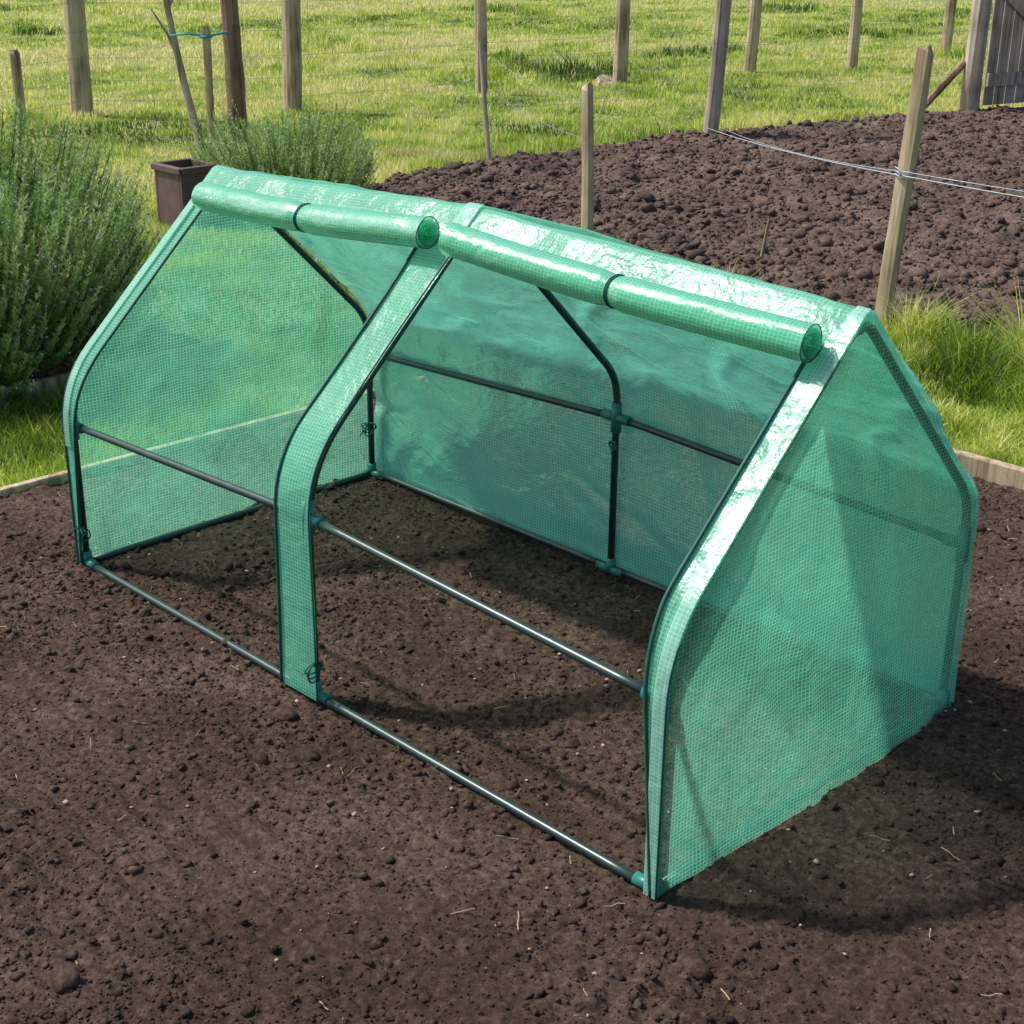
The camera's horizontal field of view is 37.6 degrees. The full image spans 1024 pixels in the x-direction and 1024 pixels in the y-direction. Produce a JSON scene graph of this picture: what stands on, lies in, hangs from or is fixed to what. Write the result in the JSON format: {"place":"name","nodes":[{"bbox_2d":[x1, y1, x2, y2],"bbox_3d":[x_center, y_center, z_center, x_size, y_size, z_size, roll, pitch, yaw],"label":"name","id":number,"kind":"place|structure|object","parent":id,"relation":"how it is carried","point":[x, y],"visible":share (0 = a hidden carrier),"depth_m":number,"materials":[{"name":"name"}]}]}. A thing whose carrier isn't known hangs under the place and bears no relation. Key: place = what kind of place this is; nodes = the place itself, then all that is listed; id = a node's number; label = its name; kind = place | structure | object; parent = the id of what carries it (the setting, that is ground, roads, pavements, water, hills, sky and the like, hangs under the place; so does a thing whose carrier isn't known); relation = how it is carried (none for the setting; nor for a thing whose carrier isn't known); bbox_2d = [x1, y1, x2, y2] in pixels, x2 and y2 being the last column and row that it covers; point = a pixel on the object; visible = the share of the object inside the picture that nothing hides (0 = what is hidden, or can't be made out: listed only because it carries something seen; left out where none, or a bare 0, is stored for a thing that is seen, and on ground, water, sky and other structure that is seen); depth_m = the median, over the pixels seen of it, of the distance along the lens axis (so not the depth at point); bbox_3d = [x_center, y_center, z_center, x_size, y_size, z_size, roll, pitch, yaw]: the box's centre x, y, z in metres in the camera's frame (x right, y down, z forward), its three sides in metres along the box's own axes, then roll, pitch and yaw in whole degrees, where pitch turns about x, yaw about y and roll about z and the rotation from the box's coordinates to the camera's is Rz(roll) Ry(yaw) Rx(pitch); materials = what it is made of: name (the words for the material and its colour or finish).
{"place":"outdoors","nodes":[
{"label":"outdoors","id":0,"kind":"place"},
{"bbox_2d":[0,0,1023,486],"bbox_3d":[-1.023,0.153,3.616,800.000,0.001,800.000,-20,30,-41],"label":"ground","id":1,"kind":"structure","parent":0,"point":[410,90],"depth_m":12.88,"materials":[{"name":"green plant"}]},
{"bbox_2d":[9,49,28,134],"bbox_3d":[-3.302,-2.767,10.091,0.074,0.642,0.082,-20,30,-41],"label":"fence post","id":2,"kind":"object","parent":1,"relation":"on","point":[17,79],"visible":0.61,"depth_m":10.02,"materials":[{"name":"brown wood"}]},
{"bbox_2d":[62,0,93,116],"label":"fence post","id":3,"kind":"object","parent":1,"relation":"on","point":[75,15],"visible":0.86,"depth_m":10.89,"materials":[{"name":"brown wood"}]},
{"bbox_2d":[9,319,199,384],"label":"herb bed soil","id":4,"kind":"structure","parent":1,"relation":"on","point":[150,347],"depth_m":5.31,"materials":[{"name":"brown soil"}]},
{"bbox_2d":[0,97,164,400],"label":"rosemary bush","id":5,"kind":"object","parent":4,"relation":"on","point":[54,290],"visible":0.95,"depth_m":4.86,"materials":[{"name":"green plant"}]},
{"bbox_2d":[150,0,203,148],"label":"bare sapling","id":6,"kind":"object","parent":1,"relation":"on","point":[173,41],"visible":0.88,"depth_m":9.53,"materials":[{"name":"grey wood"}]},
{"bbox_2d":[151,158,221,228],"bbox_3d":[-1.601,-1.573,7.446,0.248,0.300,0.268,-20,30,-41],"label":"planter box","id":7,"kind":"object","parent":1,"relation":"on","point":[177,181],"visible":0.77,"depth_m":7.36,"materials":[{"name":"brown wood"}]},
{"bbox_2d":[202,26,216,149],"bbox_3d":[-1.918,-2.645,9.562,0.058,0.842,0.067,-20,30,-41],"label":"tree stake","id":8,"kind":"object","parent":1,"relation":"on","point":[208,73],"visible":0.77,"depth_m":9.51,"materials":[{"name":"brown wood"}]},
{"bbox_2d":[169,31,227,37],"bbox_3d":[-1.957,-2.987,9.424,0.374,0.035,0.108,-4,23,-11],"label":"tree tie","id":9,"kind":"object","parent":8,"relation":"attached to","point":[200,35],"visible":1,"depth_m":9.42,"materials":[{"name":"teal plastic"}]},
{"bbox_2d":[220,0,247,144],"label":"young tree","id":10,"kind":"object","parent":1,"relation":"on","point":[234,80],"visible":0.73,"depth_m":9.57,"materials":[{"name":"plant"}]},
{"bbox_2d":[0,313,503,491],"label":"grass path","id":11,"kind":"structure","parent":1,"relation":"on","point":[59,448],"depth_m":4.70,"materials":[{"name":"green plant"}]},
{"bbox_2d":[184,99,378,227],"bbox_3d":[-1.161,-1.777,7.681,0.985,0.631,0.988,0,22,-1],"label":"rosemary bush","id":12,"kind":"object","parent":1,"relation":"on","point":[322,164],"visible":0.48,"depth_m":7.55,"materials":[{"name":"green plant"}]},
{"bbox_2d":[281,0,301,112],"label":"fence post","id":13,"kind":"object","parent":1,"relation":"on","point":[291,48],"visible":0.85,"depth_m":11.22,"materials":[{"name":"brown wood"}]},
{"bbox_2d":[474,0,487,94],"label":"fence post","id":14,"kind":"object","parent":1,"relation":"on","point":[480,11],"visible":0.66,"depth_m":12.36,"materials":[{"name":"brown wood"}]},
{"bbox_2d":[479,41,490,158],"bbox_3d":[-0.159,-2.462,9.212,0.094,0.802,0.033,5,23,12],"label":"garden stake","id":15,"kind":"object","parent":1,"relation":"on","point":[484,105],"visible":0.89,"depth_m":9.19,"materials":[{"name":"grey wood"}]},
{"bbox_2d":[0,0,988,137],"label":"wire fence","id":16,"kind":"object","parent":1,"relation":"on","point":[384,71],"visible":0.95,"depth_m":11.44,"materials":[{"name":"grey metal"}]},
{"bbox_2d":[0,362,1023,1023],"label":"soil bed","id":17,"kind":"object","parent":1,"relation":"on","point":[282,930],"visible":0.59,"depth_m":2.66,"materials":[{"name":"brown soil"}]},
{"bbox_2d":[0,406,1021,1019],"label":"straw bits","id":18,"kind":"object","parent":17,"relation":"on","point":[518,790],"visible":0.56,"depth_m":2.75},
{"bbox_2d":[0,378,1022,1023],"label":"pebbles","id":19,"kind":"object","parent":17,"relation":"on","point":[66,802],"visible":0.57,"depth_m":2.77,"materials":[{"name":"stone"}]},
{"bbox_2d":[0,367,1023,1023],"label":"soil clods","id":20,"kind":"object","parent":17,"relation":"on","point":[64,981],"visible":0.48,"depth_m":2.73,"materials":[{"name":"brown soil"}]},
{"bbox_2d":[62,165,979,899],"bbox_3d":[-0.081,-0.171,3.120,0.956,0.930,1.845,-20,30,-41],"label":"mini greenhouse","id":21,"kind":"object","parent":17,"relation":"on","point":[774,377],"visible":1,"depth_m":3.05,"materials":[{"name":"green plastic"}]},
{"bbox_2d":[0,337,1023,496],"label":"wooden bed edging","id":22,"kind":"object","parent":1,"relation":"on","point":[991,470],"visible":0.11,"depth_m":4.33,"materials":[{"name":"brown wood"}]},
{"bbox_2d":[581,82,593,230],"bbox_3d":[0.353,-1.591,7.062,0.057,0.822,0.061,-20,30,-41],"label":"fence post","id":23,"kind":"object","parent":1,"relation":"on","point":[587,138],"visible":0.81,"depth_m":7.01,"materials":[{"name":"brown wood"}]},
{"bbox_2d":[594,75,617,86],"bbox_3d":[0.834,-3.787,13.218,0.240,0.088,0.228,-20,30,-41],"label":"rock","id":24,"kind":"object","parent":1,"relation":"on","point":[603,79],"visible":0.86,"depth_m":13.19,"materials":[{"name":"beige stone"}]},
{"bbox_2d":[613,0,630,82],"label":"fence post","id":25,"kind":"object","parent":1,"relation":"on","point":[622,27],"visible":0.81,"depth_m":13.26,"materials":[{"name":"brown wood"}]},
{"bbox_2d":[366,105,1023,346],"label":"vegetable plot soil","id":26,"kind":"structure","parent":1,"relation":"on","point":[1008,216],"depth_m":8.08,"materials":[{"name":"brown soil"}]},
{"bbox_2d":[760,216,770,255],"bbox_3d":[1.131,-1.190,6.787,0.016,0.302,0.055,-20,30,-41],"label":"garden stake","id":27,"kind":"object","parent":26,"relation":"in","point":[765,237],"visible":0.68,"depth_m":6.76,"materials":[{"name":"brown wood"}]},
{"bbox_2d":[743,0,761,72],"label":"fence post","id":28,"kind":"object","parent":1,"relation":"on","point":[753,34],"visible":0.81,"depth_m":14.21,"materials":[{"name":"brown wood"}]},
{"bbox_2d":[578,247,1023,475],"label":"grass verge","id":29,"kind":"object","parent":1,"relation":"on","point":[966,358],"depth_m":5.04,"materials":[{"name":"green plant"}]},
{"bbox_2d":[875,45,933,324],"bbox_3d":[1.408,-1.101,5.463,0.087,1.142,0.095,-20,30,-41],"label":"fence post","id":30,"kind":"object","parent":29,"relation":"in","point":[903,188],"visible":0.81,"depth_m":5.41,"materials":[{"name":"brown wood"}]},
{"bbox_2d":[708,128,1023,197],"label":"fence cord","id":31,"kind":"object","parent":30,"relation":"attached to","point":[908,176],"visible":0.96,"depth_m":5.39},
{"bbox_2d":[846,0,862,69],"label":"fence post","id":32,"kind":"object","parent":1,"relation":"on","point":[854,31],"visible":0.85,"depth_m":14.44,"materials":[{"name":"brown wood"}]},
{"bbox_2d":[926,60,965,108],"bbox_3d":[3.271,-3.234,11.500,0.379,0.429,0.060,-1,22,-3],"label":"prop stake","id":33,"kind":"object","parent":1,"relation":"on","point":[949,78],"visible":0.65,"depth_m":11.46,"materials":[{"name":"brown wood"}]},
{"bbox_2d":[941,0,956,54],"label":"fence post","id":34,"kind":"object","parent":1,"relation":"on","point":[947,26],"visible":0.71,"depth_m":16.05,"materials":[{"name":"brown wood"}]},
{"bbox_2d":[959,0,992,110],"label":"gate post","id":35,"kind":"object","parent":1,"relation":"on","point":[975,56],"visible":0.85,"depth_m":11.35,"materials":[{"name":"grey wood"}]},
{"bbox_2d":[981,0,1023,105],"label":"wooden gate","id":36,"kind":"structure","parent":35,"relation":"attached to","point":[1004,77],"depth_m":11.58,"materials":[{"name":"grey wood"}]},
{"bbox_2d":[703,0,731,132],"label":"fence post","id":37,"kind":"object","parent":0,"point":[717,67],"visible":0.89,"depth_m":10.08,"materials":[{"name":"grey wood"}]}
]}

